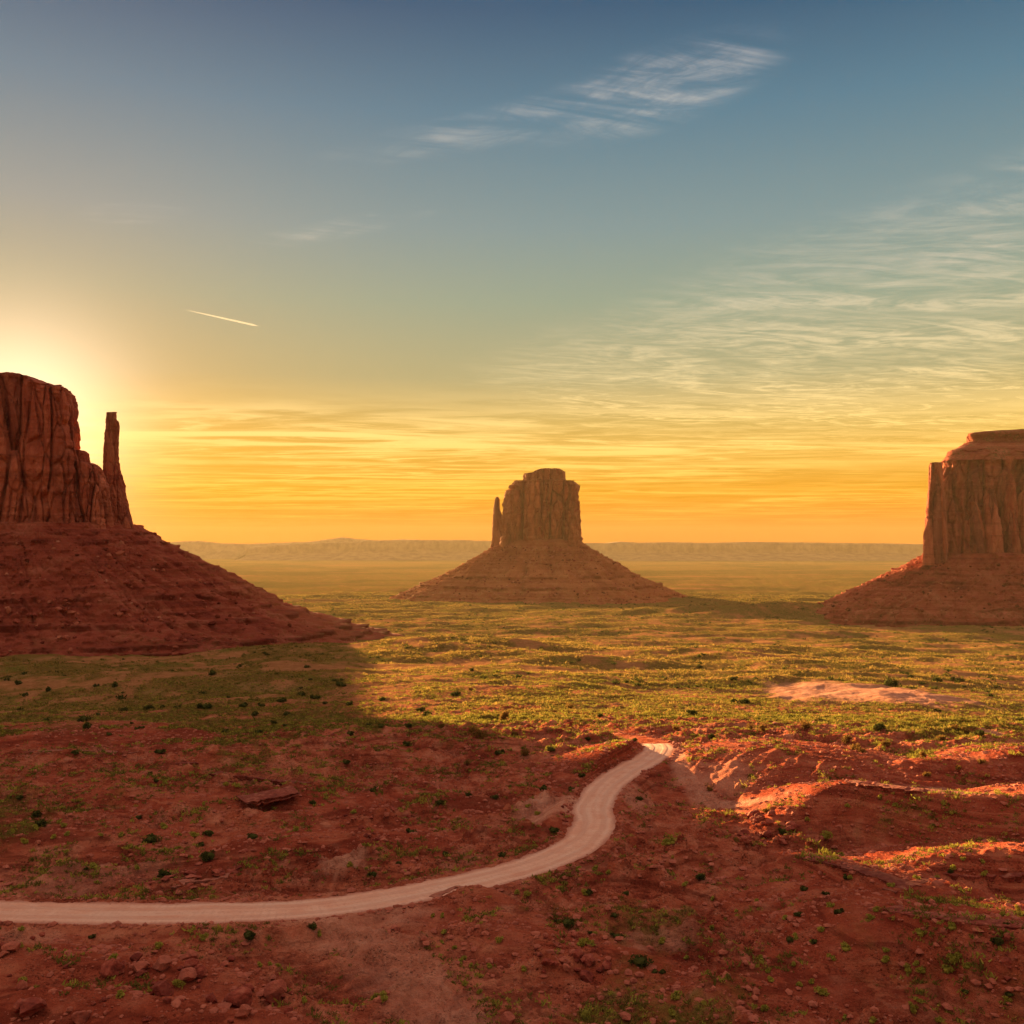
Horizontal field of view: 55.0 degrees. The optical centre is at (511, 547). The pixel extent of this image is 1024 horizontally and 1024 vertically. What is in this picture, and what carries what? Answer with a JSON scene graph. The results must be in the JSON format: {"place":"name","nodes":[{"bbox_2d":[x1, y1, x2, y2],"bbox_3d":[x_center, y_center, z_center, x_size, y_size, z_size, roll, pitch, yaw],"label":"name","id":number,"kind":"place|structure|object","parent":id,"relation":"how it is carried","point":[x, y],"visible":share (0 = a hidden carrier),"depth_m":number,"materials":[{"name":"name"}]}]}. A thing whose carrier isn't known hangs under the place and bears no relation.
{"place":"outdoors","nodes":[
{"label":"outdoors","id":0,"kind":"place"},
{"bbox_2d":[170,537,408,558],"bbox_3d":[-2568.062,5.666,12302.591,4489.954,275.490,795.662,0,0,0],"label":"hills","id":1,"kind":"structure","parent":0,"point":[207,550],"depth_m":12217.08,"materials":[{"name":"stone"}]},
{"bbox_2d":[0,743,674,924],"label":"road","id":2,"kind":"structure","parent":0,"point":[590,830],"depth_m":112.57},
{"bbox_2d":[0,559,1023,1023],"bbox_3d":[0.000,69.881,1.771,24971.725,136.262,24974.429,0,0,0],"label":"ground","id":3,"kind":"structure","parent":0,"point":[408,971],"depth_m":145.85,"materials":[{"name":"soil"}]},
{"bbox_2d":[0,950,9,957],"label":"boulder","id":4,"kind":"object","parent":3,"relation":"on","point":[4,953],"visible":1,"depth_m":92.66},
{"bbox_2d":[1,941,20,951],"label":"boulder","id":5,"kind":"object","parent":3,"relation":"on","point":[11,946],"visible":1,"depth_m":93.35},
{"bbox_2d":[13,998,23,1012],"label":"boulder","id":6,"kind":"object","parent":3,"relation":"on","point":[16,1006],"visible":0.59,"depth_m":79.97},
{"bbox_2d":[15,980,27,990],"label":"boulder","id":7,"kind":"object","parent":3,"relation":"on","point":[22,985],"visible":0.94,"depth_m":84.63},
{"bbox_2d":[19,997,46,1018],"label":"boulder","id":8,"kind":"object","parent":3,"relation":"on","point":[30,1006],"visible":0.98,"depth_m":79.92,"materials":[{"name":"stone"}]},
{"bbox_2d":[31,810,41,817],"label":"dark shrub","id":9,"kind":"object","parent":3,"relation":"on","point":[36,813],"visible":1,"depth_m":147.81,"materials":[{"name":"green plant"}]},
{"bbox_2d":[34,818,47,826],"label":"dark shrub","id":10,"kind":"object","parent":3,"relation":"on","point":[43,822],"visible":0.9,"depth_m":142.73,"materials":[{"name":"green plant"}]},
{"bbox_2d":[71,1010,90,1023],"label":"boulder","id":11,"kind":"object","parent":3,"relation":"on","point":[80,1017],"visible":1,"depth_m":78.86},
{"bbox_2d":[30,749,135,754],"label":"rock ledge","id":12,"kind":"object","parent":3,"relation":"on","point":[109,751],"visible":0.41,"depth_m":201.27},
{"bbox_2d":[77,715,91,721],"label":"dark shrub","id":13,"kind":"object","parent":3,"relation":"on","point":[81,718],"visible":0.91,"depth_m":238.69,"materials":[{"name":"green plant"}]},
{"bbox_2d":[83,722,91,728],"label":"dark shrub","id":14,"kind":"object","parent":3,"relation":"on","point":[87,725],"visible":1,"depth_m":224.61,"materials":[{"name":"green plant"}]},
{"bbox_2d":[100,958,124,977],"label":"boulder","id":15,"kind":"object","parent":3,"relation":"on","point":[111,967],"visible":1,"depth_m":88.56,"materials":[{"name":"stone"}]},
{"bbox_2d":[116,990,124,998],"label":"pale shrub","id":16,"kind":"object","parent":3,"relation":"on","point":[120,993],"visible":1,"depth_m":82.49,"materials":[{"name":"green plant"}]},
{"bbox_2d":[130,953,142,961],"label":"boulder","id":17,"kind":"object","parent":3,"relation":"on","point":[136,957],"visible":0.96,"depth_m":92.05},
{"bbox_2d":[132,961,149,972],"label":"boulder","id":18,"kind":"object","parent":3,"relation":"on","point":[138,966],"visible":0.95,"depth_m":89.43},
{"bbox_2d":[136,969,146,976],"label":"boulder","id":19,"kind":"object","parent":3,"relation":"on","point":[140,973],"visible":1,"depth_m":88.40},
{"bbox_2d":[142,833,160,843],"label":"dark shrub","id":20,"kind":"object","parent":3,"relation":"on","point":[151,837],"visible":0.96,"depth_m":137.68,"materials":[{"name":"green plant"}]},
{"bbox_2d":[152,955,171,971],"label":"boulder","id":21,"kind":"object","parent":3,"relation":"on","point":[162,963],"visible":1,"depth_m":89.94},
{"bbox_2d":[152,980,173,996],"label":"boulder","id":22,"kind":"object","parent":3,"relation":"on","point":[161,988],"visible":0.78,"depth_m":85.67,"materials":[{"name":"stone"}]},
{"bbox_2d":[157,869,171,877],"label":"dark shrub","id":23,"kind":"object","parent":3,"relation":"on","point":[161,873],"visible":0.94,"depth_m":122.97,"materials":[{"name":"green plant"}]},
{"bbox_2d":[163,997,170,1003],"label":"boulder","id":24,"kind":"object","parent":3,"relation":"on","point":[166,1000],"visible":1,"depth_m":81.50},
{"bbox_2d":[153,762,198,764],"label":"rock ledge","id":25,"kind":"object","parent":3,"relation":"on","point":[191,763],"visible":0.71,"depth_m":186.57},
{"bbox_2d":[171,979,185,989],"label":"pale shrub","id":26,"kind":"object","parent":3,"relation":"on","point":[176,982],"visible":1,"depth_m":87.33,"materials":[{"name":"green plant"}]},
{"bbox_2d":[177,967,196,981],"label":"boulder","id":27,"kind":"object","parent":3,"relation":"on","point":[187,974],"visible":0.92,"depth_m":88.21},
{"bbox_2d":[183,950,197,959],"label":"boulder","id":28,"kind":"object","parent":3,"relation":"on","point":[188,954],"visible":0.82,"depth_m":95.22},
{"bbox_2d":[184,958,199,967],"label":"boulder","id":29,"kind":"object","parent":3,"relation":"on","point":[191,962],"visible":0.6,"depth_m":90.78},
{"bbox_2d":[194,967,203,978],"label":"boulder","id":30,"kind":"object","parent":3,"relation":"on","point":[200,976],"visible":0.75,"depth_m":88.94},
{"bbox_2d":[171,873,229,887],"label":"rock ledge","id":31,"kind":"object","parent":3,"relation":"on","point":[193,881],"visible":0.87,"depth_m":120.20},
{"bbox_2d":[195,964,207,976],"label":"boulder","id":32,"kind":"object","parent":3,"relation":"on","point":[202,969],"visible":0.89,"depth_m":89.32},
{"bbox_2d":[0,372,404,656],"bbox_3d":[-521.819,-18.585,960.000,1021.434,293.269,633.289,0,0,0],"label":"sandstone butte","id":33,"kind":"object","parent":3,"relation":"on","point":[55,483],"visible":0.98,"depth_m":885.21,"materials":[{"name":"stone"}]},
{"bbox_2d":[198,932,208,940],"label":"pale shrub","id":34,"kind":"object","parent":3,"relation":"on","point":[203,938],"visible":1,"depth_m":99.11,"materials":[{"name":"green plant"}]},
{"bbox_2d":[196,702,211,708],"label":"dark shrub","id":35,"kind":"object","parent":3,"relation":"on","point":[205,705],"visible":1,"depth_m":335.17,"materials":[{"name":"green plant"}]},
{"bbox_2d":[199,849,214,862],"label":"dark shrub","id":36,"kind":"object","parent":3,"relation":"on","point":[205,856],"visible":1,"depth_m":127.55,"materials":[{"name":"green plant"}]},
{"bbox_2d":[202,830,213,836],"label":"dark shrub","id":37,"kind":"object","parent":3,"relation":"on","point":[209,833],"visible":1,"depth_m":138.17,"materials":[{"name":"green plant"}]},
{"bbox_2d":[205,992,217,1003],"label":"boulder","id":38,"kind":"object","parent":3,"relation":"on","point":[210,997],"visible":0.98,"depth_m":83.57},
{"bbox_2d":[227,868,237,873],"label":"rock slab","id":39,"kind":"object","parent":3,"relation":"on","point":[232,871],"visible":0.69,"depth_m":124.07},
{"bbox_2d":[223,986,251,1007],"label":"boulder","id":40,"kind":"object","parent":3,"relation":"on","point":[238,997],"visible":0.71,"depth_m":83.95,"materials":[{"name":"stone"}]},
{"bbox_2d":[235,1004,251,1017],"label":"boulder","id":41,"kind":"object","parent":3,"relation":"on","point":[244,1011],"visible":1,"depth_m":80.08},
{"bbox_2d":[244,929,255,939],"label":"dark shrub","id":42,"kind":"object","parent":3,"relation":"on","point":[249,934],"visible":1,"depth_m":100.80,"materials":[{"name":"green plant"}]},
{"bbox_2d":[246,833,257,838],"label":"dark shrub","id":43,"kind":"object","parent":3,"relation":"on","point":[252,836],"visible":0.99,"depth_m":135.81,"materials":[{"name":"green plant"}]},
{"bbox_2d":[209,771,313,785],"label":"rock ledge","id":44,"kind":"object","parent":3,"relation":"on","point":[272,781],"visible":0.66,"depth_m":173.03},
{"bbox_2d":[236,785,299,806],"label":"rock ledge","id":45,"kind":"object","parent":3,"relation":"on","point":[267,797],"visible":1,"depth_m":156.57,"materials":[{"name":"stone"}]},
{"bbox_2d":[263,979,286,1002],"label":"boulder","id":46,"kind":"object","parent":3,"relation":"on","point":[275,989],"visible":0.96,"depth_m":86.83,"materials":[{"name":"stone"}]},
{"bbox_2d":[307,922,316,929],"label":"dark shrub","id":47,"kind":"object","parent":3,"relation":"on","point":[313,926],"visible":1,"depth_m":101.85,"materials":[{"name":"green plant"}]},
{"bbox_2d":[234,540,490,559],"bbox_3d":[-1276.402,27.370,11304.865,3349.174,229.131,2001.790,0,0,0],"label":"mesa","id":48,"kind":"structure","parent":3,"relation":"on","point":[417,550],"depth_m":10848.53,"materials":[{"name":"stone"}]},
{"bbox_2d":[380,990,387,1002],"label":"pale shrub","id":49,"kind":"object","parent":3,"relation":"on","point":[383,994],"visible":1,"depth_m":84.87,"materials":[{"name":"green plant"}]},
{"bbox_2d":[429,885,464,897],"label":"rock ledge","id":50,"kind":"object","parent":3,"relation":"on","point":[439,893],"visible":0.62,"depth_m":114.16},
{"bbox_2d":[468,728,489,738],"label":"dry shrub","id":51,"kind":"object","parent":3,"relation":"on","point":[477,733],"visible":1,"depth_m":210.75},
{"bbox_2d":[498,710,508,720],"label":"dry shrub","id":52,"kind":"object","parent":3,"relation":"on","point":[504,715],"visible":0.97,"depth_m":255.26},
{"bbox_2d":[496,1011,514,1023],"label":"boulder","id":53,"kind":"object","parent":3,"relation":"on","point":[507,1017],"visible":0.99,"depth_m":83.63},
{"bbox_2d":[0,669,1023,1023],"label":"scrub","id":54,"kind":"object","parent":3,"relation":"on","point":[532,847],"visible":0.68,"depth_m":181.71,"materials":[{"name":"green plant"}]},
{"bbox_2d":[0,717,1023,1023],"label":"stones","id":55,"kind":"object","parent":3,"relation":"on","point":[222,1005],"visible":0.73,"depth_m":117.83,"materials":[{"name":"stone"}]},
{"bbox_2d":[0,635,1023,815],"bbox_3d":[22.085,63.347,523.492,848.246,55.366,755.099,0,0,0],"label":"dry grass","id":56,"kind":"structure","parent":3,"relation":"on","point":[550,672],"depth_m":493.40,"materials":[{"name":"plant"}]},
{"bbox_2d":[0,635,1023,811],"bbox_3d":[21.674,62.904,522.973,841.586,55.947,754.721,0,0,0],"label":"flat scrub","id":57,"kind":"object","parent":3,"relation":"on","point":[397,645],"visible":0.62,"depth_m":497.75,"materials":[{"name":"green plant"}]},
{"bbox_2d":[0,538,1023,656],"bbox_3d":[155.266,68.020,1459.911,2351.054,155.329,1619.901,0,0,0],"label":"rubble","id":58,"kind":"object","parent":3,"relation":"on","point":[65,609],"visible":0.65,"depth_m":907.43,"materials":[{"name":"stone"}]},
{"bbox_2d":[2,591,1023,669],"bbox_3d":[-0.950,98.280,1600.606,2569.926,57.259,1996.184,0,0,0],"label":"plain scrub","id":59,"kind":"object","parent":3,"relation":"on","point":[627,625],"visible":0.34,"depth_m":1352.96,"materials":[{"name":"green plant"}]},
{"bbox_2d":[4,597,1023,710],"bbox_3d":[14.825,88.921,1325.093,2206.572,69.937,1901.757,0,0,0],"label":"plain bushes","id":60,"kind":"object","parent":3,"relation":"on","point":[626,680],"visible":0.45,"depth_m":693.43,"materials":[{"name":"green plant"}]},
{"bbox_2d":[8,591,1022,671],"bbox_3d":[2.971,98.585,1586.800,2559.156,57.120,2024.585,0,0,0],"label":"plain grass","id":61,"kind":"structure","parent":3,"relation":"on","point":[626,621],"depth_m":1387.96,"materials":[{"name":"plant"}]},
{"bbox_2d":[388,468,687,604],"bbox_3d":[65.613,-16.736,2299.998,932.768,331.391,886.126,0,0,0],"label":"sandstone butte","id":62,"kind":"object","parent":3,"relation":"on","point":[541,507],"visible":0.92,"depth_m":2181.53,"materials":[{"name":"stone"}]},
{"bbox_2d":[541,958,553,965],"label":"boulder","id":63,"kind":"object","parent":3,"relation":"on","point":[546,961],"visible":1,"depth_m":91.69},
{"bbox_2d":[549,826,559,832],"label":"dark shrub","id":64,"kind":"object","parent":3,"relation":"on","point":[553,829],"visible":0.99,"depth_m":138.84,"materials":[{"name":"green plant"}]},
{"bbox_2d":[559,956,570,964],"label":"boulder","id":65,"kind":"object","parent":3,"relation":"on","point":[563,959],"visible":0.81,"depth_m":92.57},
{"bbox_2d":[562,963,570,971],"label":"boulder","id":66,"kind":"object","parent":3,"relation":"on","point":[566,967],"visible":1,"depth_m":91.32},
{"bbox_2d":[561,916,576,927],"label":"dark shrub","id":67,"kind":"object","parent":3,"relation":"on","point":[567,922],"visible":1,"depth_m":102.13,"materials":[{"name":"green plant"}]},
{"bbox_2d":[573,948,583,959],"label":"boulder","id":68,"kind":"object","parent":3,"relation":"on","point":[578,953],"visible":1,"depth_m":94.49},
{"bbox_2d":[577,938,585,946],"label":"pale shrub","id":69,"kind":"object","parent":3,"relation":"on","point":[580,942],"visible":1,"depth_m":96.78,"materials":[{"name":"green plant"}]},
{"bbox_2d":[580,970,593,982],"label":"boulder","id":70,"kind":"object","parent":3,"relation":"on","point":[586,975],"visible":0.9,"depth_m":91.77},
{"bbox_2d":[583,938,595,945],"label":"pale shrub","id":71,"kind":"object","parent":3,"relation":"on","point":[589,942],"visible":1,"depth_m":96.92,"materials":[{"name":"green plant"}]},
{"bbox_2d":[584,954,595,966],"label":"boulder","id":72,"kind":"object","parent":3,"relation":"on","point":[590,959],"visible":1,"depth_m":93.78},
{"bbox_2d":[602,960,611,969],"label":"boulder","id":73,"kind":"object","parent":3,"relation":"on","point":[606,964],"visible":1,"depth_m":92.82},
{"bbox_2d":[627,954,653,968],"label":"dark shrub","id":74,"kind":"object","parent":3,"relation":"on","point":[640,961],"visible":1,"depth_m":92.33,"materials":[{"name":"green plant"}]},
{"bbox_2d":[661,838,670,845],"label":"pale shrub","id":75,"kind":"object","parent":3,"relation":"on","point":[665,841],"visible":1,"depth_m":132.16,"materials":[{"name":"green plant"}]},
{"bbox_2d":[670,990,681,999],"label":"pale shrub","id":76,"kind":"object","parent":3,"relation":"on","point":[676,995],"visible":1,"depth_m":85.98,"materials":[{"name":"green plant"}]},
{"bbox_2d":[695,873,705,879],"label":"dark shrub","id":77,"kind":"object","parent":3,"relation":"on","point":[700,876],"visible":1,"depth_m":120.28,"materials":[{"name":"green plant"}]},
{"bbox_2d":[585,542,922,560],"bbox_3d":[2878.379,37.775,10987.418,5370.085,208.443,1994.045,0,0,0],"label":"mesa","id":78,"kind":"structure","parent":3,"relation":"on","point":[721,551],"depth_m":10541.61,"materials":[{"name":"stone"}]},
{"bbox_2d":[758,722,767,731],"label":"dry shrub","id":79,"kind":"object","parent":3,"relation":"on","point":[762,727],"visible":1,"depth_m":222.78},
{"bbox_2d":[762,830,771,837],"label":"boulder","id":80,"kind":"object","parent":3,"relation":"on","point":[767,833],"visible":1,"depth_m":138.26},
{"bbox_2d":[765,819,773,825],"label":"boulder","id":81,"kind":"object","parent":3,"relation":"on","point":[769,822],"visible":1,"depth_m":140.74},
{"bbox_2d":[798,720,812,728],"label":"dry shrub","id":82,"kind":"object","parent":3,"relation":"on","point":[806,724],"visible":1,"depth_m":226.35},
{"bbox_2d":[813,985,829,995],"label":"pale shrub","id":83,"kind":"object","parent":3,"relation":"on","point":[820,990],"visible":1,"depth_m":86.64,"materials":[{"name":"green plant"}]},
{"bbox_2d":[820,830,832,839],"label":"pale shrub","id":84,"kind":"object","parent":3,"relation":"on","point":[826,835],"visible":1,"depth_m":138.68,"materials":[{"name":"green plant"}]},
{"bbox_2d":[833,908,844,913],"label":"dark shrub","id":85,"kind":"object","parent":3,"relation":"on","point":[838,911],"visible":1,"depth_m":99.50,"materials":[{"name":"green plant"}]},
{"bbox_2d":[840,941,851,950],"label":"pale shrub","id":86,"kind":"object","parent":3,"relation":"on","point":[845,946],"visible":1,"depth_m":92.30,"materials":[{"name":"green plant"}]},
{"bbox_2d":[841,734,852,742],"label":"dry shrub","id":87,"kind":"object","parent":3,"relation":"on","point":[847,738],"visible":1,"depth_m":209.15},
{"bbox_2d":[849,743,860,749],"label":"dry shrub","id":88,"kind":"object","parent":3,"relation":"on","point":[853,746],"visible":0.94,"depth_m":188.42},
{"bbox_2d":[801,855,913,885],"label":"rock ledge","id":89,"kind":"object","parent":3,"relation":"on","point":[881,876],"visible":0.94,"depth_m":114.20,"materials":[{"name":"stone"}]},
{"bbox_2d":[873,723,885,729],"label":"dark shrub","id":90,"kind":"object","parent":3,"relation":"on","point":[879,726],"visible":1,"depth_m":226.61,"materials":[{"name":"green plant"}]},
{"bbox_2d":[881,955,889,962],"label":"pale shrub","id":91,"kind":"object","parent":3,"relation":"on","point":[886,958],"visible":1,"depth_m":91.34,"materials":[{"name":"green plant"}]},
{"bbox_2d":[883,676,901,686],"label":"dark shrub","id":92,"kind":"object","parent":3,"relation":"on","point":[890,682],"visible":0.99,"depth_m":419.00,"materials":[{"name":"green plant"}]},
{"bbox_2d":[903,962,911,973],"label":"pale shrub","id":93,"kind":"object","parent":3,"relation":"on","point":[907,970],"visible":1,"depth_m":90.36,"materials":[{"name":"green plant"}]},
{"bbox_2d":[882,876,940,893],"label":"rock ledge","id":94,"kind":"object","parent":3,"relation":"on","point":[918,882],"visible":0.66,"depth_m":109.62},
{"bbox_2d":[815,429,1023,627],"bbox_3d":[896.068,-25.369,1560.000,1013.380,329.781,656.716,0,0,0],"label":"sandstone butte","id":95,"kind":"object","parent":3,"relation":"on","point":[974,517],"visible":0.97,"depth_m":1434.72,"materials":[{"name":"stone"}]},
{"bbox_2d":[915,966,925,973],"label":"pale shrub","id":96,"kind":"object","parent":3,"relation":"on","point":[920,970],"visible":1,"depth_m":89.18,"materials":[{"name":"green plant"}]},
{"bbox_2d":[914,928,927,936],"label":"pale shrub","id":97,"kind":"object","parent":3,"relation":"on","point":[919,932],"visible":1,"depth_m":92.08,"materials":[{"name":"green plant"}]},
{"bbox_2d":[846,779,996,799],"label":"rock ledge","id":98,"kind":"object","parent":3,"relation":"on","point":[897,788],"visible":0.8,"depth_m":142.50,"materials":[{"name":"stone"}]},
{"bbox_2d":[934,1016,946,1023],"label":"pale shrub","id":99,"kind":"object","parent":3,"relation":"on","point":[937,1019],"visible":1,"depth_m":81.84,"materials":[{"name":"green plant"}]},
{"bbox_2d":[942,964,954,973],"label":"pale shrub","id":100,"kind":"object","parent":3,"relation":"on","point":[947,970],"visible":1,"depth_m":87.22,"materials":[{"name":"green plant"}]},
{"bbox_2d":[946,953,958,964],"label":"pale shrub","id":101,"kind":"object","parent":3,"relation":"on","point":[953,959],"visible":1,"depth_m":87.61,"materials":[{"name":"green plant"}]},
{"bbox_2d":[948,921,956,930],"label":"pale shrub","id":102,"kind":"object","parent":3,"relation":"on","point":[952,926],"visible":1,"depth_m":90.31,"materials":[{"name":"green plant"}]},
{"bbox_2d":[883,904,1023,929],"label":"rock ledge","id":103,"kind":"object","parent":3,"relation":"on","point":[959,920],"visible":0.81,"depth_m":90.87,"materials":[{"name":"stone"}]},
{"bbox_2d":[950,676,964,681],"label":"dark shrub","id":104,"kind":"object","parent":3,"relation":"on","point":[957,679],"visible":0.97,"depth_m":501.23,"materials":[{"name":"green plant"}]},
{"bbox_2d":[960,727,971,733],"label":"dry shrub","id":105,"kind":"object","parent":3,"relation":"on","point":[965,730],"visible":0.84,"depth_m":226.03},
{"bbox_2d":[973,729,984,735],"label":"dark shrub","id":106,"kind":"object","parent":3,"relation":"on","point":[979,732],"visible":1,"depth_m":212.37,"materials":[{"name":"green plant"}]},
{"bbox_2d":[942,872,1023,882],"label":"rock ledge","id":107,"kind":"object","parent":3,"relation":"on","point":[1012,877],"visible":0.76,"depth_m":114.52,"materials":[{"name":"stone"}]},
{"bbox_2d":[989,937,1003,945],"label":"dark shrub","id":108,"kind":"object","parent":3,"relation":"on","point":[998,941],"visible":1,"depth_m":86.33,"materials":[{"name":"green plant"}]},
{"bbox_2d":[0,0,1023,543],"label":"sky","id":109,"kind":"structure","parent":0,"point":[728,270],"materials":[{"name":"blue"}]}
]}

